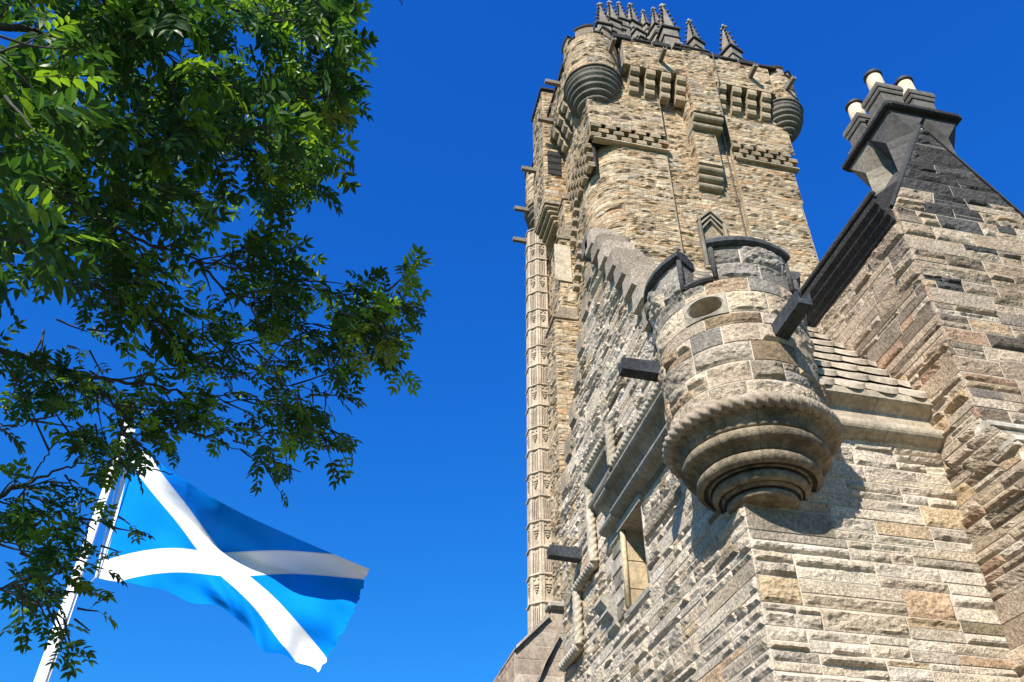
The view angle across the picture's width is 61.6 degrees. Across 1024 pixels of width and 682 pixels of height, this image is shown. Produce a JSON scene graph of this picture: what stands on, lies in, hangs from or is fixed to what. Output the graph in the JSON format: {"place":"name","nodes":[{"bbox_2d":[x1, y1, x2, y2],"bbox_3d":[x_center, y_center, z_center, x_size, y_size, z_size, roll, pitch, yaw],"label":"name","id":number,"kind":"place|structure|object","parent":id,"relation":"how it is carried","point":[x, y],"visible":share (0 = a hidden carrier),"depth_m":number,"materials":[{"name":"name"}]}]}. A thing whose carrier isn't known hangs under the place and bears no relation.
{"place":"outdoors","nodes":[
{"label":"outdoors","id":0,"kind":"place"},
{"bbox_2d":[0,0,1023,681],"label":"sky","id":1,"kind":"structure","parent":0,"point":[433,503],"materials":[{"name":"blue"}]},
{"bbox_2d":[512,0,818,633],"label":"stone tower","id":2,"kind":"structure","parent":0,"point":[656,139],"depth_m":57.42,"materials":[{"name":"stone"}]},
{"bbox_2d":[696,209,727,269],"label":"window","id":3,"kind":"structure","parent":2,"relation":"in","point":[719,224],"depth_m":52.99,"materials":[{"name":"beige stone"}]},
{"bbox_3d":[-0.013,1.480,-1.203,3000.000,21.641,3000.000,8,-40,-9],"label":"ground","id":4,"kind":"structure","parent":0,"visible":0},
{"bbox_2d":[34,422,134,681],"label":"flagpole","id":5,"kind":"object","parent":4,"relation":"on","point":[43,673],"visible":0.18,"depth_m":11.35,"materials":[{"name":"white metal"}]},
{"bbox_2d":[96,443,368,671],"bbox_3d":[-3.906,2.766,12.019,3.882,3.377,0.837,5,-39,-6],"label":"flag","id":6,"kind":"object","parent":5,"relation":"attached to","point":[272,590],"visible":0.94,"depth_m":12.00,"materials":[{"name":"fabric"}]},
{"bbox_2d":[0,0,432,681],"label":"ash tree","id":7,"kind":"object","parent":4,"relation":"on","point":[124,40],"visible":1,"depth_m":5.37,"materials":[{"name":"green plant"}]},
{"bbox_2d":[493,601,563,681],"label":"stone outbuilding","id":8,"kind":"structure","parent":4,"relation":"on","point":[536,654],"depth_m":20.55,"materials":[{"name":"stone"}]},
{"bbox_2d":[547,68,1023,681],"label":"stone lodge","id":9,"kind":"structure","parent":4,"relation":"on","point":[773,470],"depth_m":10.87,"materials":[{"name":"stone"}]},
{"bbox_2d":[609,493,652,622],"bbox_3d":[2.039,3.453,13.320,0.585,1.672,1.620,8,-40,-9],"label":"window","id":10,"kind":"structure","parent":9,"relation":"in","point":[630,555],"depth_m":13.49,"materials":[{"name":"stone"}]}
]}

